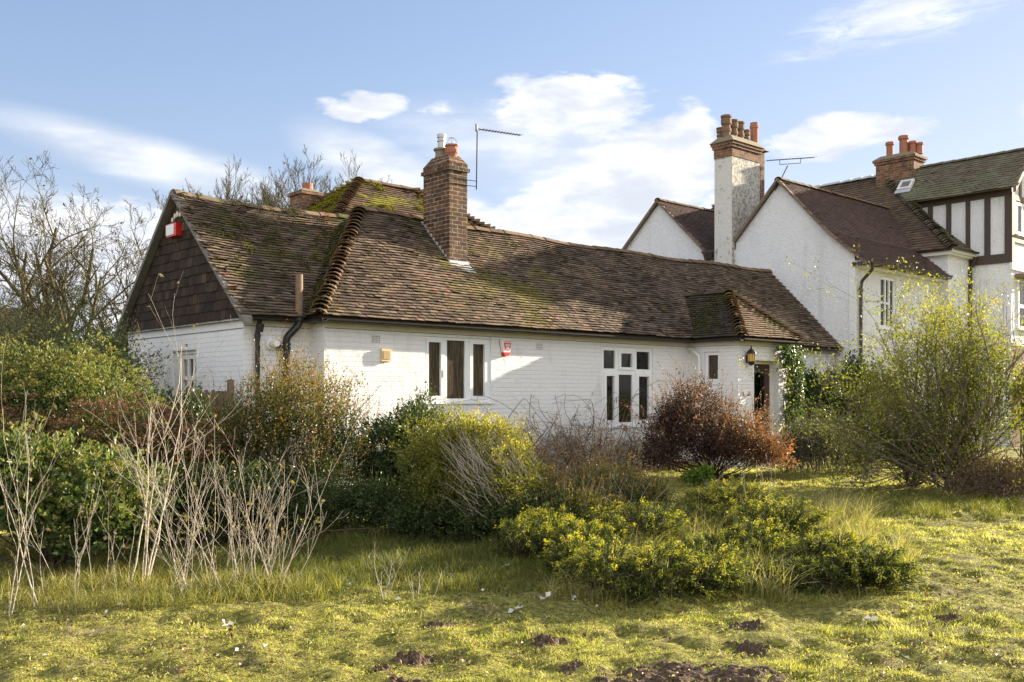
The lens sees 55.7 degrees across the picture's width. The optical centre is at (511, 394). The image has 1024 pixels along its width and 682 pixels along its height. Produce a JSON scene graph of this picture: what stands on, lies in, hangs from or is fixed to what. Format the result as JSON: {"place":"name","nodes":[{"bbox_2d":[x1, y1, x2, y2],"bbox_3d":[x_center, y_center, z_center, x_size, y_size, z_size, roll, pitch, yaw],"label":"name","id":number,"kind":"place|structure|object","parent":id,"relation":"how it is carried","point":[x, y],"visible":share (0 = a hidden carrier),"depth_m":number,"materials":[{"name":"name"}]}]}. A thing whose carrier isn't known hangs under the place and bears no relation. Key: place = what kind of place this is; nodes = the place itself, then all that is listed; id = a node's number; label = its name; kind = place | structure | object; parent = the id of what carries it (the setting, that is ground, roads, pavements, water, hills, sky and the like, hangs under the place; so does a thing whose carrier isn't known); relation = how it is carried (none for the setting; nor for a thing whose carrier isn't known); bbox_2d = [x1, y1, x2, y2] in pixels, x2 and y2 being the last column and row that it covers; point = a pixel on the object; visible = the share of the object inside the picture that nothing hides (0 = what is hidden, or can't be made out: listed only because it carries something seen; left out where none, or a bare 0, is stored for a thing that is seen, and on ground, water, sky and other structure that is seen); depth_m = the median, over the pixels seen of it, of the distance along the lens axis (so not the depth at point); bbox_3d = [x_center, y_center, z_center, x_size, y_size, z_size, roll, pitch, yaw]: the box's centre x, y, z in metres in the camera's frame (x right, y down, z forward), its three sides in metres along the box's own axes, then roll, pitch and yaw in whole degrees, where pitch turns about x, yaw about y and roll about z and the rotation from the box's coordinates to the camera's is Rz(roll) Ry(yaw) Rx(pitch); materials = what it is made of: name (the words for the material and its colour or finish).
{"place":"outdoors","nodes":[
{"label":"outdoors","id":0,"kind":"place"},
{"bbox_2d":[0,445,1023,681],"bbox_3d":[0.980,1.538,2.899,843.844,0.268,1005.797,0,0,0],"label":"lawn","id":1,"kind":"structure","parent":0,"point":[282,672],"depth_m":6.60,"materials":[{"name":"green plant"}]},
{"bbox_2d":[0,341,60,616],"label":"bare sapling","id":2,"kind":"object","parent":1,"relation":"on","point":[18,502],"visible":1,"depth_m":7.21,"materials":[{"name":"brown plant"}]},
{"bbox_2d":[0,308,70,343],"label":"bare tree","id":3,"kind":"object","parent":1,"relation":"on","point":[13,310],"visible":0.02,"depth_m":30.36,"materials":[{"name":"brown plant"}]},
{"bbox_2d":[0,243,85,341],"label":"bare tree","id":4,"kind":"object","parent":1,"relation":"on","point":[8,304],"visible":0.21,"depth_m":26.47,"materials":[{"name":"brown plant"}]},
{"bbox_2d":[5,460,141,596],"bbox_3d":[-3.536,1.084,7.765,1.103,1.114,0.564,0,0,0],"label":"bare sapling","id":5,"kind":"object","parent":1,"relation":"on","point":[87,528],"visible":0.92,"depth_m":7.78,"materials":[{"name":"brown plant"}]},
{"bbox_2d":[0,150,146,353],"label":"bare tree","id":6,"kind":"object","parent":1,"relation":"on","point":[60,290],"visible":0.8,"depth_m":23.84,"materials":[{"name":"brown plant"}]},
{"bbox_2d":[0,200,154,348],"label":"bare tree","id":7,"kind":"object","parent":1,"relation":"on","point":[105,289],"visible":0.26,"depth_m":24.11,"materials":[{"name":"brown plant"}]},
{"bbox_2d":[0,323,171,524],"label":"flowering shrub","id":8,"kind":"object","parent":1,"relation":"on","point":[79,378],"visible":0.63,"depth_m":11.59,"materials":[{"name":"green plant"}]},
{"bbox_2d":[0,275,177,442],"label":"hedge","id":9,"kind":"object","parent":1,"relation":"on","point":[44,335],"visible":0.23,"depth_m":15.04,"materials":[{"name":"green plant"}]},
{"bbox_2d":[0,411,193,570],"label":"glossy shrub","id":10,"kind":"object","parent":1,"relation":"on","point":[71,477],"visible":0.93,"depth_m":8.76,"materials":[{"name":"green plant"}]},
{"bbox_2d":[94,318,127,377],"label":"evergreen tree","id":11,"kind":"object","parent":1,"relation":"on","point":[116,338],"visible":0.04,"depth_m":19.61,"materials":[{"name":"green plant"}]},
{"bbox_2d":[0,387,251,536],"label":"seedhead shrub","id":12,"kind":"object","parent":1,"relation":"on","point":[56,424],"visible":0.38,"depth_m":10.75,"materials":[{"name":"brown plant"}]},
{"bbox_2d":[112,273,252,585],"bbox_3d":[-2.838,0.281,8.156,1.121,2.730,1.544,0,0,0],"label":"bare sapling","id":13,"kind":"object","parent":1,"relation":"on","point":[162,439],"visible":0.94,"depth_m":8.20,"materials":[{"name":"brown plant"}]},
{"bbox_2d":[141,375,233,456],"bbox_3d":[-4.488,0.682,13.350,2.218,1.926,1.222,0,0,20],"label":"ivy bush","id":14,"kind":"object","parent":1,"relation":"on","point":[204,398],"visible":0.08,"depth_m":13.36,"materials":[{"name":"green plant"}]},
{"bbox_2d":[186,380,233,427],"bbox_3d":[-4.558,0.690,14.619,0.100,1.820,1.495,0,0,-42],"label":"wooden fence","id":15,"kind":"object","parent":1,"relation":"on","point":[230,384],"visible":0.22,"depth_m":14.41,"materials":[{"name":"brown wood"}]},
{"bbox_2d":[83,368,350,599],"bbox_3d":[-2.340,0.708,7.887,2.044,1.847,1.304,0,0,-11],"label":"bare sapling","id":16,"kind":"object","parent":1,"relation":"on","point":[194,522],"visible":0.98,"depth_m":7.87,"materials":[{"name":"brown plant"}]},
{"bbox_2d":[152,157,338,209],"bbox_3d":[-8.957,-3.350,34.566,6.768,10.366,5.934,0,0,0],"label":"bare tree","id":17,"kind":"object","parent":1,"relation":"on","point":[228,195],"visible":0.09,"depth_m":33.38,"materials":[{"name":"brown plant"}]},
{"bbox_2d":[116,319,386,528],"bbox_3d":[-3.082,0.365,11.572,3.274,2.609,2.393,0,0,0],"label":"berry shrub","id":18,"kind":"object","parent":1,"relation":"on","point":[274,438],"visible":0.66,"depth_m":11.44,"materials":[{"name":"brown plant"}]},
{"bbox_2d":[212,446,326,578],"bbox_3d":[-1.902,1.051,8.087,0.603,1.238,0.992,0,0,44],"label":"bare sapling","id":19,"kind":"object","parent":1,"relation":"on","point":[277,537],"visible":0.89,"depth_m":8.10,"materials":[{"name":"brown plant"}]},
{"bbox_2d":[263,470,279,544],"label":"twig plant","id":20,"kind":"object","parent":1,"relation":"on","point":[265,514],"visible":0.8,"depth_m":9.70,"materials":[{"name":"brown plant"}]},
{"bbox_2d":[104,433,472,548],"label":"undergrowth","id":21,"kind":"object","parent":1,"relation":"on","point":[360,498],"visible":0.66,"depth_m":10.40,"materials":[{"name":"green plant"}]},
{"bbox_2d":[237,146,391,208],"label":"bare tree","id":22,"kind":"object","parent":1,"relation":"on","point":[321,189],"visible":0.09,"depth_m":35.59,"materials":[{"name":"brown plant"}]},
{"bbox_2d":[367,663,392,672],"bbox_3d":[-0.787,1.637,5.744,0.152,0.080,0.195,0,0,0],"label":"molehill","id":23,"kind":"object","parent":1,"relation":"on","point":[386,666],"visible":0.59,"depth_m":5.73,"materials":[{"name":"soil"}]},
{"bbox_2d":[367,541,409,600],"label":"twig plant","id":24,"kind":"object","parent":1,"relation":"on","point":[399,559],"visible":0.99,"depth_m":7.52,"materials":[{"name":"brown plant"}]},
{"bbox_2d":[287,176,500,229],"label":"house","id":25,"kind":"structure","parent":1,"relation":"on","point":[348,196],"depth_m":23.22,"materials":[{"name":"tile"}]},
{"bbox_2d":[346,381,464,507],"bbox_3d":[-1.320,0.733,12.209,1.957,1.818,1.465,0,0,-29],"label":"evergreen shrub","id":26,"kind":"object","parent":1,"relation":"on","point":[384,466],"visible":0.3,"depth_m":12.01,"materials":[{"name":"green plant"}]},
{"bbox_2d":[388,673,425,681],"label":"molehill","id":27,"kind":"object","parent":1,"relation":"on","point":[396,679],"visible":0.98,"depth_m":5.50,"materials":[{"name":"soil"}]},
{"bbox_2d":[393,650,433,667],"bbox_3d":[-0.621,1.631,5.953,0.291,0.123,0.373,0,0,0],"label":"molehill","id":28,"kind":"object","parent":1,"relation":"on","point":[418,658],"visible":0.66,"depth_m":5.92,"materials":[{"name":"soil"}]},
{"bbox_2d":[408,566,446,599],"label":"twig plant","id":29,"kind":"object","parent":1,"relation":"on","point":[422,582],"visible":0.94,"depth_m":7.54,"materials":[{"name":"beige plant"}]},
{"bbox_2d":[421,619,453,629],"bbox_3d":[-0.517,1.607,6.720,0.274,0.098,0.351,0,0,0],"label":"molehill","id":30,"kind":"object","parent":1,"relation":"on","point":[436,624],"visible":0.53,"depth_m":6.67,"materials":[{"name":"soil"}]},
{"bbox_2d":[382,397,552,537],"bbox_3d":[-0.473,0.854,10.974,2.055,1.661,1.690,0,0,0],"label":"golden privet","id":31,"kind":"object","parent":1,"relation":"on","point":[444,469],"visible":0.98,"depth_m":10.59,"materials":[{"name":"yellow plant"}]},
{"bbox_2d":[115,133,843,497],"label":"cottage","id":32,"kind":"structure","parent":1,"relation":"on","point":[441,297],"depth_m":17.18,"materials":[{"name":"paint"}]},
{"bbox_2d":[166,222,181,237],"bbox_3d":[-5.525,-2.685,15.824,0.112,0.210,0.380,0,0,-42],"label":"siren box","id":33,"kind":"object","parent":32,"relation":"attached to","point":[174,230],"visible":1,"depth_m":15.72,"materials":[{"name":"red plastic"}]},
{"bbox_2d":[181,354,195,406],"bbox_3d":[-5.191,-0.115,15.756,0.070,1.090,0.730,0,0,-42],"label":"window","id":34,"kind":"structure","parent":32,"relation":"in","point":[191,358],"depth_m":15.79,"materials":[{"name":"white paint"}]},
{"bbox_2d":[380,349,390,361],"bbox_3d":[-2.008,-0.630,15.424,0.180,0.200,0.057,0,0,-42],"label":"vent cover","id":35,"kind":"object","parent":32,"relation":"attached to","point":[385,354],"visible":1,"depth_m":15.39,"materials":[{"name":"beige plastic"}]},
{"bbox_2d":[424,336,493,403],"bbox_3d":[-0.925,-0.407,16.493,1.520,1.125,0.130,0,0,-42],"label":"window","id":36,"kind":"structure","parent":32,"relation":"in","point":[457,367],"depth_m":16.53,"materials":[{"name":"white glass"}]},
{"bbox_2d":[454,124,522,189],"bbox_3d":[-0.448,-4.430,18.229,1.661,1.220,0.180,0,0,-42],"label":"television aerial","id":37,"kind":"object","parent":32,"relation":"attached to","point":[476,129],"visible":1,"depth_m":18.04,"materials":[{"name":"black paint"}]},
{"bbox_2d":[499,340,511,355],"bbox_3d":[-0.115,-0.825,17.125,0.260,0.290,0.082,0,0,-42],"label":"siren box","id":38,"kind":"object","parent":32,"relation":"attached to","point":[505,347],"visible":1,"depth_m":17.09,"materials":[{"name":"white plastic"}]},
{"bbox_2d":[601,346,654,427],"bbox_3d":[2.300,-0.145,19.418,1.630,1.600,0.130,0,0,-42],"label":"window","id":39,"kind":"structure","parent":32,"relation":"in","point":[623,368],"depth_m":19.45,"materials":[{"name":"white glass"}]},
{"bbox_2d":[704,352,720,383],"bbox_3d":[4.216,-0.557,20.312,0.130,0.681,0.456,0,0,-42],"label":"window","id":40,"kind":"structure","parent":32,"relation":"in","point":[712,358],"depth_m":20.34,"materials":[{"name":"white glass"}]},
{"bbox_2d":[745,346,755,365],"bbox_3d":[4.915,-0.805,19.908,0.210,0.410,0.213,0,0,0],"label":"wall lantern","id":41,"kind":"object","parent":32,"relation":"attached to","point":[750,357],"depth_m":19.85,"materials":[{"name":"black paint"}]},
{"bbox_2d":[754,364,768,431],"bbox_3d":[5.261,0.325,20.642,0.800,1.950,0.106,0,0,-42],"label":"door","id":42,"kind":"structure","parent":32,"relation":"in","point":[761,383],"depth_m":20.77,"materials":[{"name":"brown paint"}]},
{"bbox_2d":[774,344,807,456],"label":"climbing ivy","id":43,"kind":"object","parent":32,"relation":"attached to","point":[791,354],"visible":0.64,"depth_m":20.82,"materials":[{"name":"green plant"}]},
{"bbox_2d":[400,481,592,545],"bbox_3d":[-0.202,1.312,10.630,2.244,0.830,1.336,0,0,0],"label":"green shrub","id":44,"kind":"object","parent":1,"relation":"on","point":[469,525],"visible":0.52,"depth_m":10.38,"materials":[{"name":"green plant"}]},
{"bbox_2d":[0,472,1023,638],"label":"long grass","id":45,"kind":"structure","parent":1,"relation":"on","point":[313,582],"depth_m":8.62,"materials":[{"name":"green plant"}]},
{"bbox_2d":[3,514,1023,681],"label":"fallen leaves","id":46,"kind":"object","parent":1,"relation":"on","point":[873,618],"visible":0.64,"depth_m":6.43,"materials":[{"name":"brown plant"}]},
{"bbox_2d":[530,632,569,647],"bbox_3d":[0.247,1.613,6.322,0.258,0.096,0.330,0,0,0],"label":"molehill","id":47,"kind":"object","parent":1,"relation":"on","point":[540,641],"visible":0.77,"depth_m":6.30,"materials":[{"name":"soil"}]},
{"bbox_2d":[484,501,636,561],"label":"golden juniper","id":48,"kind":"object","parent":1,"relation":"on","point":[528,535],"visible":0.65,"depth_m":9.16,"materials":[{"name":"green plant"}]},
{"bbox_2d":[449,380,692,478],"bbox_3d":[1.588,0.942,18.071,6.927,2.450,2.640,0,0,-42],"label":"bare shrub","id":49,"kind":"object","parent":1,"relation":"on","point":[572,454],"visible":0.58,"depth_m":17.64,"materials":[{"name":"brown plant"}]},
{"bbox_2d":[558,659,585,674],"bbox_3d":[0.351,1.610,5.665,0.231,0.087,0.296,0,0,0],"label":"molehill","id":50,"kind":"object","parent":1,"relation":"on","point":[576,663],"visible":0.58,"depth_m":5.67,"materials":[{"name":"soil"}]},
{"bbox_2d":[519,436,687,529],"bbox_3d":[0.970,1.019,11.262,2.411,1.236,2.093,0,0,0],"label":"lavender bush","id":51,"kind":"object","parent":1,"relation":"on","point":[584,490],"visible":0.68,"depth_m":11.23,"materials":[{"name":"green plant"}]},
{"bbox_2d":[535,529,757,610],"bbox_3d":[1.166,1.375,8.225,1.963,0.514,2.239,0,0,0],"label":"golden juniper","id":52,"kind":"object","parent":1,"relation":"on","point":[586,555],"visible":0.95,"depth_m":7.65,"materials":[{"name":"green plant"}]},
{"bbox_2d":[586,660,788,681],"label":"bare soil","id":53,"kind":"structure","parent":1,"relation":"on","point":[732,672],"depth_m":5.52,"materials":[{"name":"brown soil"}]},
{"bbox_2d":[678,462,718,486],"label":"leafy plant","id":54,"kind":"object","parent":1,"relation":"on","point":[703,471],"visible":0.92,"depth_m":15.92,"materials":[{"name":"green plant"}]},
{"bbox_2d":[576,475,843,544],"bbox_3d":[2.019,1.281,10.916,2.923,0.683,3.032,0,0,0],"label":"golden juniper","id":55,"kind":"object","parent":1,"relation":"on","point":[777,511],"visible":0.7,"depth_m":10.29,"materials":[{"name":"green plant"}]},
{"bbox_2d":[620,352,803,478],"bbox_3d":[3.563,0.396,17.097,3.286,2.336,2.760,0,0,0],"label":"berberis","id":56,"kind":"object","parent":1,"relation":"on","point":[724,435],"visible":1,"depth_m":16.87,"materials":[{"name":"red plant"}]},
{"bbox_2d":[700,465,730,488],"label":"twig plant","id":57,"kind":"object","parent":1,"relation":"on","point":[718,478],"visible":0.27,"depth_m":12.42,"materials":[{"name":"brown plant"}]},
{"bbox_2d":[727,618,763,631],"bbox_3d":[1.604,1.581,6.611,0.270,0.108,0.345,0,0,0],"label":"molehill","id":58,"kind":"object","parent":1,"relation":"on","point":[753,625],"visible":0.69,"depth_m":6.59,"materials":[{"name":"soil"}]},
{"bbox_2d":[725,640,774,659],"bbox_3d":[1.485,1.599,6.056,0.321,0.107,0.411,0,0,0],"label":"molehill","id":59,"kind":"object","parent":1,"relation":"on","point":[747,647],"visible":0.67,"depth_m":6.03,"materials":[{"name":"soil"}]},
{"bbox_2d":[733,454,774,512],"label":"twig plant","id":60,"kind":"object","parent":1,"relation":"on","point":[756,476],"visible":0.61,"depth_m":11.01,"materials":[{"name":"brown plant"}]},
{"bbox_2d":[668,512,930,598],"bbox_3d":[2.333,1.384,8.431,2.089,0.579,2.048,0,0,0],"label":"golden juniper","id":61,"kind":"object","parent":1,"relation":"on","point":[848,562],"visible":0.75,"depth_m":7.98,"materials":[{"name":"green plant"}]},
{"bbox_2d":[622,114,1023,449],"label":"white house","id":62,"kind":"structure","parent":1,"relation":"on","point":[949,220],"depth_m":27.50,"materials":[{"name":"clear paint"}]},
{"bbox_2d":[767,157,813,190],"bbox_3d":[7.598,-6.051,26.363,2.354,1.219,0.240,0,0,-42],"label":"television aerial","id":63,"kind":"object","parent":62,"relation":"attached to","point":[787,165],"visible":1,"depth_m":26.15,"materials":[{"name":"black paint"}]},
{"bbox_2d":[880,276,897,330],"bbox_3d":[9.896,-2.402,25.579,0.918,1.393,0.130,0,0,-42],"label":"window","id":64,"kind":"structure","parent":62,"relation":"in","point":[885,282],"depth_m":25.64,"materials":[{"name":"white glass"}]},
{"bbox_2d":[1016,202,1023,237],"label":"window","id":65,"kind":"structure","parent":62,"relation":"in","point":[1020,234],"depth_m":27.81,"materials":[{"name":"white wood"}]},
{"bbox_2d":[1017,280,1023,330],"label":"window","id":66,"kind":"structure","parent":62,"relation":"in","point":[1019,306],"depth_m":27.80,"materials":[{"name":"white wood"}]},
{"bbox_2d":[774,408,881,474],"bbox_3d":[6.123,0.948,18.498,2.294,1.507,1.594,0,0,0],"label":"rosemary bush","id":67,"kind":"object","parent":1,"relation":"on","point":[803,455],"visible":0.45,"depth_m":18.26,"materials":[{"name":"green plant"}]},
{"bbox_2d":[801,346,878,434],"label":"ivy thicket","id":68,"kind":"object","parent":1,"relation":"on","point":[813,390],"visible":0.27,"depth_m":23.23,"materials":[{"name":"green plant"}]},
{"bbox_2d":[736,244,1023,498],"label":"autumn shrub","id":69,"kind":"object","parent":1,"relation":"on","point":[949,383],"visible":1,"depth_m":15.34,"materials":[{"name":"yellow plant"}]},
{"bbox_2d":[836,383,1002,486],"bbox_3d":[6.703,0.655,15.982,2.638,1.864,1.575,0,0,27],"label":"green shrub","id":70,"kind":"object","parent":1,"relation":"on","point":[906,478],"visible":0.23,"depth_m":15.91,"materials":[{"name":"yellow plant"}]},
{"bbox_2d":[845,451,1023,501],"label":"brush heap","id":71,"kind":"object","parent":1,"relation":"on","point":[984,475],"visible":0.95,"depth_m":14.71,"materials":[{"name":"brown plant"}]},
{"bbox_2d":[931,612,962,624],"bbox_3d":[3.067,1.577,6.813,0.250,0.100,0.320,0,0,0],"label":"molehill","id":72,"kind":"object","parent":1,"relation":"on","point":[950,615],"visible":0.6,"depth_m":6.79,"materials":[{"name":"soil"}]},
{"bbox_2d":[1004,362,1023,463],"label":"broadleaf shrub","id":73,"kind":"object","parent":1,"relation":"on","point":[1020,401],"visible":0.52,"depth_m":15.48,"materials":[{"name":"green plant"}]},
{"bbox_2d":[0,0,1023,349],"label":"sky","id":74,"kind":"structure","parent":0,"point":[617,106],"materials":[{"name":"blue"}]}
]}

